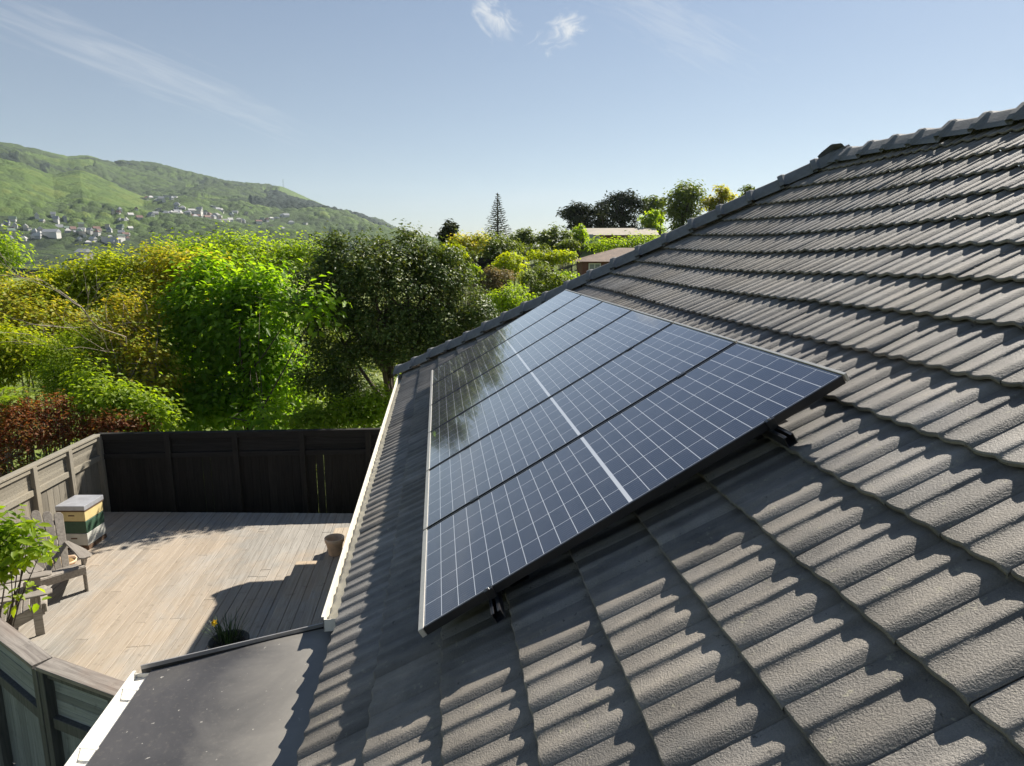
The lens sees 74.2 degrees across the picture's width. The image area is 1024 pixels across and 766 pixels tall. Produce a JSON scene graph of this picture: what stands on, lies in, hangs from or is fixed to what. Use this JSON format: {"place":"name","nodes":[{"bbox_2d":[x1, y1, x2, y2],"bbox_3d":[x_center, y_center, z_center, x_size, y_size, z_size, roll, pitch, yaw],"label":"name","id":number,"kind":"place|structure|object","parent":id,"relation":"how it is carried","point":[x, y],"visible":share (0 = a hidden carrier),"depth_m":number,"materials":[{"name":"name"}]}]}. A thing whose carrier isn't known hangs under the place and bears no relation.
{"place":"outdoors","nodes":[
{"label":"outdoors","id":0,"kind":"place"},
{"bbox_2d":[0,142,439,273],"bbox_3d":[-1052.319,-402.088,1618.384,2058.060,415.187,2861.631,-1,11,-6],"label":"hill","id":1,"kind":"structure","parent":0,"point":[89,191],"depth_m":833.37,"materials":[{"name":"green plant"}]},
{"bbox_2d":[3,220,10,225],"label":"valley house","id":2,"kind":"structure","parent":1,"relation":"on","point":[8,223],"depth_m":612.74,"materials":[{"name":"grey"}]},
{"bbox_2d":[6,228,15,232],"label":"valley house","id":3,"kind":"structure","parent":1,"relation":"on","point":[13,230],"depth_m":586.89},
{"bbox_2d":[8,216,16,221],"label":"valley house","id":4,"kind":"structure","parent":1,"relation":"on","point":[12,218],"depth_m":623.52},
{"bbox_2d":[18,236,28,241],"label":"valley house","id":5,"kind":"structure","parent":1,"relation":"on","point":[24,238],"depth_m":577.42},
{"bbox_2d":[33,233,41,238],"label":"valley house","id":6,"kind":"structure","parent":1,"relation":"on","point":[37,235],"depth_m":583.03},
{"bbox_2d":[41,229,61,238],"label":"valley house","id":7,"kind":"structure","parent":1,"relation":"on","point":[53,233],"depth_m":592.77,"materials":[{"name":"white paint"}]},
{"bbox_2d":[52,216,59,223],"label":"valley house","id":8,"kind":"structure","parent":1,"relation":"on","point":[56,219],"depth_m":646.77,"materials":[{"name":"grey"}]},
{"bbox_2d":[69,226,76,230],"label":"valley house","id":9,"kind":"structure","parent":1,"relation":"on","point":[71,228],"depth_m":627.05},
{"bbox_2d":[77,222,83,226],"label":"valley house","id":10,"kind":"structure","parent":1,"relation":"on","point":[80,224],"depth_m":650.78,"materials":[{"name":"grey"}]},
{"bbox_2d":[74,249,92,259],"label":"valley house","id":11,"kind":"structure","parent":1,"relation":"on","point":[78,252],"depth_m":495.82,"materials":[{"name":"grey"}]},
{"bbox_2d":[86,228,92,234],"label":"valley house","id":12,"kind":"structure","parent":1,"relation":"on","point":[90,231],"depth_m":622.69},
{"bbox_2d":[88,236,96,241],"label":"valley house","id":13,"kind":"structure","parent":1,"relation":"on","point":[92,238],"depth_m":598.26,"materials":[{"name":"grey"}]},
{"bbox_2d":[93,230,100,235],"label":"valley house","id":14,"kind":"structure","parent":1,"relation":"on","point":[96,232],"depth_m":618.96,"materials":[{"name":"white paint"}]},
{"bbox_2d":[100,236,124,243],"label":"valley house","id":15,"kind":"structure","parent":1,"relation":"on","point":[105,239],"depth_m":602.82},
{"bbox_2d":[115,225,123,229],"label":"valley house","id":16,"kind":"structure","parent":1,"relation":"on","point":[120,227],"depth_m":679.33,"materials":[{"name":"grey"}]},
{"bbox_2d":[135,215,142,220],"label":"valley house","id":17,"kind":"structure","parent":1,"relation":"on","point":[139,217],"depth_m":716.86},
{"bbox_2d":[147,212,154,216],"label":"valley house","id":18,"kind":"structure","parent":1,"relation":"on","point":[149,214],"depth_m":731.55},
{"bbox_2d":[191,211,202,215],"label":"valley house","id":19,"kind":"structure","parent":1,"relation":"on","point":[198,212],"depth_m":834.75,"materials":[{"name":"grey"}]},
{"bbox_2d":[0,232,667,510],"bbox_3d":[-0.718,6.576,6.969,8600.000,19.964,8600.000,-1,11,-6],"label":"ground","id":20,"kind":"structure","parent":0,"point":[584,254],"depth_m":63.52,"materials":[{"name":"green plant"}]},
{"bbox_2d":[0,220,37,287],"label":"broadleaf tree","id":21,"kind":"object","parent":20,"relation":"on","point":[4,251],"visible":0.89,"depth_m":38.91,"materials":[{"name":"green plant"}]},
{"bbox_2d":[0,386,46,475],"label":"tree fern","id":22,"kind":"object","parent":20,"relation":"on","point":[4,397],"visible":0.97,"depth_m":13.53,"materials":[{"name":"green plant"}]},
{"bbox_2d":[0,618,52,765],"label":"timber fence","id":23,"kind":"object","parent":20,"relation":"on","point":[23,739],"visible":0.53,"depth_m":6.00,"materials":[{"name":"grey wood"}]},
{"bbox_2d":[0,315,87,463],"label":"shrub","id":24,"kind":"object","parent":20,"relation":"on","point":[10,352],"visible":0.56,"depth_m":15.77,"materials":[{"name":"green plant"}]},
{"bbox_2d":[0,386,106,476],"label":"shrub","id":25,"kind":"object","parent":20,"relation":"on","point":[25,417],"visible":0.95,"depth_m":13.38,"materials":[{"name":"red plant"}]},
{"bbox_2d":[0,262,110,472],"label":"shrub","id":26,"kind":"object","parent":20,"relation":"on","point":[29,308],"visible":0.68,"depth_m":17.73,"materials":[{"name":"green plant"}]},
{"bbox_2d":[0,245,141,374],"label":"bare tree","id":27,"kind":"object","parent":20,"relation":"on","point":[77,304],"visible":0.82,"depth_m":14.81,"materials":[{"name":"brown plant"}]},
{"bbox_2d":[13,317,138,447],"bbox_3d":[-9.721,0.833,15.374,2.383,4.624,2.281,7,13,32],"label":"conifer shrub","id":28,"kind":"object","parent":20,"relation":"on","point":[57,370],"visible":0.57,"depth_m":14.99,"materials":[{"name":"green plant"}]},
{"bbox_2d":[35,657,124,765],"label":"timber fence","id":29,"kind":"object","parent":20,"relation":"on","point":[76,699],"visible":0.3,"depth_m":5.48,"materials":[{"name":"grey wood"}]},
{"bbox_2d":[2,238,163,444],"bbox_3d":[-12.055,-0.718,19.757,3.993,6.980,2.811,-1,11,-6],"label":"shrub","id":30,"kind":"object","parent":20,"relation":"on","point":[108,269],"visible":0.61,"depth_m":19.02,"materials":[{"name":"green plant"}]},
{"bbox_2d":[0,298,168,429],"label":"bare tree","id":31,"kind":"object","parent":20,"relation":"on","point":[74,339],"visible":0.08,"depth_m":17.18,"materials":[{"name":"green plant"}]},
{"bbox_2d":[76,405,163,435],"bbox_3d":[-7.948,1.809,14.089,1.540,2.793,1.220,-1,11,-6],"label":"shrub","id":32,"kind":"object","parent":20,"relation":"on","point":[105,425],"visible":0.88,"depth_m":13.61,"materials":[{"name":"red plant"}]},
{"bbox_2d":[53,357,195,432],"bbox_3d":[-8.276,1.327,14.351,3.271,3.640,1.661,3,11,15],"label":"shrub","id":33,"kind":"object","parent":20,"relation":"on","point":[119,398],"visible":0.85,"depth_m":14.03,"materials":[{"name":"green plant"}]},
{"bbox_2d":[70,280,194,431],"bbox_3d":[-8.952,0.315,16.017,2.377,5.392,3.198,-8,14,-35],"label":"shrub","id":34,"kind":"object","parent":20,"relation":"on","point":[143,361],"visible":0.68,"depth_m":15.50,"materials":[{"name":"green plant"}]},
{"bbox_2d":[102,235,242,377],"bbox_3d":[-9.988,-0.899,20.512,4.164,7.044,3.250,-1,11,-6],"label":"broadleaf tree","id":35,"kind":"object","parent":20,"relation":"on","point":[157,272],"visible":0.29,"depth_m":19.70,"materials":[{"name":"green plant"}]},
{"bbox_2d":[0,512,353,765],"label":"deck","id":36,"kind":"structure","parent":20,"relation":"on","point":[164,585],"depth_m":9.86,"materials":[{"name":"brown wood"}]},
{"bbox_2d":[0,570,51,635],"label":"garden chair","id":37,"kind":"object","parent":36,"relation":"on","point":[35,596],"visible":0.71,"depth_m":8.52,"materials":[{"name":"grey wood"}]},
{"bbox_2d":[0,504,61,626],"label":"leafy shrub","id":38,"kind":"object","parent":36,"relation":"on","point":[12,552],"visible":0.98,"depth_m":7.30,"materials":[{"name":"green plant"}]},
{"bbox_2d":[17,510,91,590],"bbox_3d":[-6.538,2.438,9.595,1.052,1.078,0.760,9,14,40],"label":"garden chair","id":39,"kind":"object","parent":36,"relation":"on","point":[64,570],"visible":0.71,"depth_m":9.73,"materials":[{"name":"grey wood"}]},
{"bbox_2d":[52,555,76,568],"bbox_3d":[-6.794,2.768,10.273,0.344,0.170,0.344,-1,11,-6],"label":"straw hat","id":40,"kind":"object","parent":39,"relation":"on","point":[72,559],"visible":0.34,"depth_m":10.31,"materials":[{"name":"wicker"}]},
{"bbox_2d":[0,434,110,565],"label":"timber fence","id":41,"kind":"object","parent":36,"relation":"on","point":[50,482],"visible":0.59,"depth_m":11.48,"materials":[{"name":"beige wood"}]},
{"bbox_2d":[55,495,106,549],"bbox_3d":[-7.088,2.295,11.168,0.465,0.756,0.525,0,11,0],"label":"beehive","id":42,"kind":"object","parent":36,"relation":"on","point":[84,521],"visible":0.94,"depth_m":10.98,"materials":[{"name":"multicoloured wood"}]},
{"bbox_2d":[203,607,252,648],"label":"potted daffodil","id":43,"kind":"object","parent":36,"relation":"on","point":[227,637],"visible":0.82,"depth_m":7.84,"materials":[{"name":"plant"}]},
{"bbox_2d":[262,560,322,636],"bbox_3d":[-2.771,3.227,7.922,0.454,0.170,4.780,-1,11,-6],"label":"timber step","id":44,"kind":"object","parent":36,"relation":"on","point":[288,612],"visible":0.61,"depth_m":9.13,"materials":[{"name":"grey wood"}]},
{"bbox_2d":[298,527,348,627],"bbox_3d":[-1.731,3.043,8.421,1.714,0.340,5.600,-1,11,-6],"label":"timber step","id":45,"kind":"object","parent":36,"relation":"on","point":[314,609],"visible":0.12,"depth_m":9.02,"materials":[{"name":"grey wood"}]},
{"bbox_2d":[324,533,343,556],"bbox_3d":[-2.631,2.415,10.047,0.292,0.268,0.292,-1,11,-6],"label":"terracotta pot","id":46,"kind":"object","parent":45,"relation":"on","point":[334,543],"visible":0.99,"depth_m":9.98,"materials":[{"name":"brown ceramic"}]},
{"bbox_2d":[65,312,334,430],"bbox_3d":[-8.652,0.185,19.114,8.137,4.664,3.707,-1,11,-6],"label":"shrub","id":47,"kind":"object","parent":20,"relation":"on","point":[301,397],"visible":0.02,"depth_m":18.66,"materials":[{"name":"green plant"}]},
{"bbox_2d":[128,220,334,425],"bbox_3d":[-8.851,-1.447,22.456,6.795,7.828,4.168,-1,11,-6],"label":"broadleaf tree","id":48,"kind":"object","parent":20,"relation":"on","point":[274,251],"visible":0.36,"depth_m":22.03,"materials":[{"name":"green plant"}]},
{"bbox_2d":[98,428,380,513],"bbox_3d":[-4.022,1.833,13.126,7.571,1.910,0.124,-1,11,-4],"label":"timber fence","id":49,"kind":"object","parent":20,"relation":"on","point":[258,471],"visible":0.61,"depth_m":13.02,"materials":[{"name":"black wood"}]},
{"bbox_2d":[130,242,352,430],"bbox_3d":[-6.130,-0.251,16.103,7.255,6.092,4.412,8,14,35],"label":"broadleaf tree","id":50,"kind":"object","parent":20,"relation":"on","point":[232,321],"visible":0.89,"depth_m":16.25,"materials":[{"name":"green plant"}]},
{"bbox_2d":[0,316,493,508],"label":"undergrowth","id":51,"kind":"object","parent":20,"relation":"on","point":[40,454],"visible":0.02,"depth_m":29.02,"materials":[{"name":"green plant"}]},
{"bbox_2d":[278,374,393,428],"bbox_3d":[-3.555,1.466,14.522,2.909,3.300,1.617,-1,11,-6],"label":"shrub","id":52,"kind":"object","parent":20,"relation":"on","point":[347,413],"visible":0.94,"depth_m":14.21,"materials":[{"name":"green plant"}]},
{"bbox_2d":[279,218,507,427],"bbox_3d":[-2.735,-0.292,15.732,5.283,6.948,2.940,-1,11,-6],"label":"broadleaf tree","id":53,"kind":"object","parent":20,"relation":"on","point":[366,271],"visible":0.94,"depth_m":15.13,"materials":[{"name":"green plant"}]},
{"bbox_2d":[435,218,459,269],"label":"broadleaf tree","id":54,"kind":"object","parent":20,"relation":"on","point":[448,227],"visible":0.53,"depth_m":55.87,"materials":[{"name":"green plant"}]},
{"bbox_2d":[438,242,468,335],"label":"shrub","id":55,"kind":"object","parent":20,"relation":"on","point":[457,247],"visible":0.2,"depth_m":41.49,"materials":[{"name":"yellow plant"}]},
{"bbox_2d":[445,230,490,320],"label":"shrub","id":56,"kind":"object","parent":20,"relation":"on","point":[475,243],"visible":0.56,"depth_m":50.96,"materials":[{"name":"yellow plant"}]},
{"bbox_2d":[465,251,477,304],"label":"shrub","id":57,"kind":"object","parent":20,"relation":"on","point":[474,255],"visible":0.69,"depth_m":44.52,"materials":[{"name":"green plant"}]},
{"bbox_2d":[463,263,485,326],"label":"shrub","id":58,"kind":"object","parent":20,"relation":"on","point":[476,271],"visible":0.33,"depth_m":35.77,"materials":[{"name":"green plant"}]},
{"bbox_2d":[456,257,505,288],"bbox_3d":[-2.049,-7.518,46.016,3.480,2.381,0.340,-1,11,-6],"label":"tree","id":59,"kind":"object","parent":20,"relation":"on","point":[481,263],"depth_m":45.88,"materials":[{"name":"green plant"}]},
{"bbox_2d":[481,193,512,239],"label":"norfolk pine","id":60,"kind":"object","parent":20,"relation":"on","point":[497,219],"visible":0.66,"depth_m":72.72,"materials":[{"name":"green plant"}]},
{"bbox_2d":[477,264,518,315],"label":"shrub","id":61,"kind":"object","parent":20,"relation":"on","point":[496,276],"visible":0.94,"depth_m":34.54,"materials":[{"name":"brown plant"}]},
{"bbox_2d":[477,225,525,304],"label":"broadleaf tree","id":62,"kind":"object","parent":20,"relation":"on","point":[494,248],"visible":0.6,"depth_m":46.33,"materials":[{"name":"green plant"}]},
{"bbox_2d":[486,249,528,314],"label":"shrub","id":63,"kind":"object","parent":20,"relation":"on","point":[505,261],"visible":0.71,"depth_m":41.49,"materials":[{"name":"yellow plant"}]},
{"bbox_2d":[485,280,541,317],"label":"shrub","id":64,"kind":"object","parent":20,"relation":"on","point":[504,302],"visible":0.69,"depth_m":28.66,"materials":[{"name":"green plant"}]},
{"bbox_2d":[506,226,535,292],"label":"broadleaf tree","id":65,"kind":"object","parent":20,"relation":"on","point":[521,235],"visible":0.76,"depth_m":63.28,"materials":[{"name":"green plant"}]},
{"bbox_2d":[517,241,553,300],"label":"shrub","id":66,"kind":"object","parent":20,"relation":"on","point":[537,247],"visible":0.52,"depth_m":55.57,"materials":[{"name":"green plant"}]},
{"bbox_2d":[512,255,572,300],"bbox_3d":[1.693,-3.106,33.315,2.721,6.235,3.070,5,12,23],"label":"shrub","id":67,"kind":"object","parent":20,"relation":"on","point":[543,274],"visible":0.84,"depth_m":32.63,"materials":[{"name":"green plant"}]},
{"bbox_2d":[522,246,580,293],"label":"shrub","id":68,"kind":"object","parent":20,"relation":"on","point":[554,258],"visible":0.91,"depth_m":49.68,"materials":[{"name":"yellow plant"}]},
{"bbox_2d":[533,222,574,270],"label":"broadleaf tree","id":69,"kind":"object","parent":20,"relation":"on","point":[550,237],"visible":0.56,"depth_m":63.61,"materials":[{"name":"green plant"}]},
{"bbox_2d":[537,269,579,289],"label":"shrub","id":70,"kind":"object","parent":20,"relation":"on","point":[568,273],"visible":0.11,"depth_m":35.65,"materials":[{"name":"green plant"}]},
{"bbox_2d":[553,238,580,273],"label":"shrub","id":71,"kind":"object","parent":20,"relation":"on","point":[566,244],"visible":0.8,"depth_m":59.64,"materials":[{"name":"green plant"}]},
{"bbox_2d":[555,200,599,246],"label":"pine tree","id":72,"kind":"object","parent":20,"relation":"on","point":[575,215],"visible":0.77,"depth_m":80.89,"materials":[{"name":"green plant"}]},
{"bbox_2d":[570,223,590,267],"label":"broadleaf tree","id":73,"kind":"object","parent":20,"relation":"on","point":[581,234],"visible":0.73,"depth_m":68.08,"materials":[{"name":"green plant"}]},
{"bbox_2d":[589,201,613,227],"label":"pine tree","id":74,"kind":"object","parent":20,"relation":"on","point":[602,216],"visible":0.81,"depth_m":81.59,"materials":[{"name":"green plant"}]},
{"bbox_2d":[572,248,634,275],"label":"house","id":75,"kind":"structure","parent":20,"relation":"on","point":[589,262],"depth_m":55.31,"materials":[{"name":"red brick"}]},
{"bbox_2d":[588,263,600,269],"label":"window","id":76,"kind":"structure","parent":75,"relation":"in","point":[591,265],"depth_m":54.70,"materials":[{"name":"grey glass"}]},
{"bbox_2d":[576,228,658,245],"bbox_3d":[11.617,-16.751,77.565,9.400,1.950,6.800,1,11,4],"label":"house","id":77,"kind":"structure","parent":20,"relation":"on","point":[608,232],"depth_m":75.22,"materials":[{"name":"brick"}]},
{"bbox_2d":[583,230,661,253],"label":"hedge","id":78,"kind":"object","parent":20,"relation":"on","point":[627,243],"visible":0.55,"depth_m":62.08,"materials":[{"name":"green plant"}]},
{"bbox_2d":[601,188,648,227],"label":"pine tree","id":79,"kind":"object","parent":20,"relation":"on","point":[620,216],"visible":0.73,"depth_m":83.33,"materials":[{"name":"green plant"}]},
{"bbox_2d":[637,208,666,233],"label":"shrub","id":80,"kind":"object","parent":20,"relation":"on","point":[647,221],"visible":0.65,"depth_m":78.23,"materials":[{"name":"green plant"}]},
{"bbox_2d":[642,195,666,225],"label":"broadleaf tree","id":81,"kind":"object","parent":20,"relation":"on","point":[654,203],"visible":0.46,"depth_m":89.73,"materials":[{"name":"green plant"}]},
{"bbox_2d":[297,102,1023,765],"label":"tiled house","id":82,"kind":"structure","parent":20,"relation":"on","point":[841,582],"depth_m":2.61,"materials":[{"name":"concrete"}]},
{"bbox_2d":[64,623,332,765],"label":"lean to","id":83,"kind":"object","parent":82,"relation":"attached to","point":[250,702],"visible":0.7,"depth_m":3.30,"materials":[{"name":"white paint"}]},
{"bbox_2d":[453,370,528,623],"bbox_3d":[-0.353,0.300,5.926,0.168,0.170,6.540,-31,13,0],"label":"mounting rail","id":84,"kind":"object","parent":82,"relation":"attached to","point":[497,610],"visible":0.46,"depth_m":2.83,"materials":[{"name":"black metal"}]},
{"bbox_2d":[430,289,581,385],"bbox_3d":[-0.115,-0.593,8.525,2.100,0.040,1.040,-31,13,0],"label":"solar panel","id":85,"kind":"object","parent":84,"relation":"attached to","point":[502,335],"visible":0.77,"depth_m":8.48,"materials":[{"name":"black glass"}]},
{"bbox_2d":[429,294,603,405],"bbox_3d":[0.000,-0.391,7.490,2.100,0.040,1.040,-31,13,0],"label":"solar panel","id":86,"kind":"object","parent":84,"relation":"attached to","point":[511,346],"visible":0.76,"depth_m":7.44,"materials":[{"name":"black glass"}]},
{"bbox_2d":[428,301,632,432],"bbox_3d":[0.114,-0.189,6.456,2.100,0.040,1.040,-31,13,0],"label":"solar panel","id":87,"kind":"object","parent":84,"relation":"attached to","point":[520,364],"visible":0.81,"depth_m":6.39,"materials":[{"name":"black glass"}]},
{"bbox_2d":[426,309,673,471],"bbox_3d":[0.228,0.013,5.422,2.100,0.040,1.040,-31,13,0],"label":"solar panel","id":88,"kind":"object","parent":84,"relation":"attached to","point":[540,384],"visible":0.76,"depth_m":5.34,"materials":[{"name":"blue glass"}]},
{"bbox_2d":[423,322,736,529],"bbox_3d":[0.342,0.216,4.388,2.100,0.040,1.040,-31,13,0],"label":"solar panel","id":89,"kind":"object","parent":84,"relation":"attached to","point":[570,413],"visible":0.79,"depth_m":4.29,"materials":[{"name":"blue glass"}]},
{"bbox_2d":[418,341,849,636],"bbox_3d":[0.457,0.418,3.353,2.100,0.040,1.040,-31,13,0],"label":"solar panel","id":90,"kind":"object","parent":84,"relation":"attached to","point":[625,462],"visible":1,"depth_m":3.19,"materials":[{"name":"blue glass"}]},
{"bbox_2d":[553,309,797,447],"bbox_3d":[0.824,-0.411,5.917,0.168,0.170,6.540,-31,13,0],"label":"mounting rail","id":91,"kind":"object","parent":82,"relation":"attached to","point":[781,435],"visible":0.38,"depth_m":2.82,"materials":[{"name":"black metal"}]},
{"bbox_2d":[659,179,708,232],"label":"broadleaf tree","id":92,"kind":"object","parent":20,"relation":"on","point":[680,211],"visible":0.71,"depth_m":72.28,"materials":[{"name":"green plant"}]},
{"bbox_2d":[699,184,740,211],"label":"broadleaf tree","id":93,"kind":"object","parent":20,"relation":"on","point":[723,195],"visible":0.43,"depth_m":70.48,"materials":[{"name":"yellow plant"}]},
{"bbox_2d":[737,184,754,196],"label":"broadleaf tree","id":94,"kind":"object","parent":20,"relation":"on","point":[746,188],"visible":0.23,"depth_m":78.25,"materials":[{"name":"green plant"}]},
{"bbox_2d":[0,0,1023,252],"label":"sky","id":95,"kind":"structure","parent":0,"point":[420,112],"materials":[{"name":"blue"}]}
]}

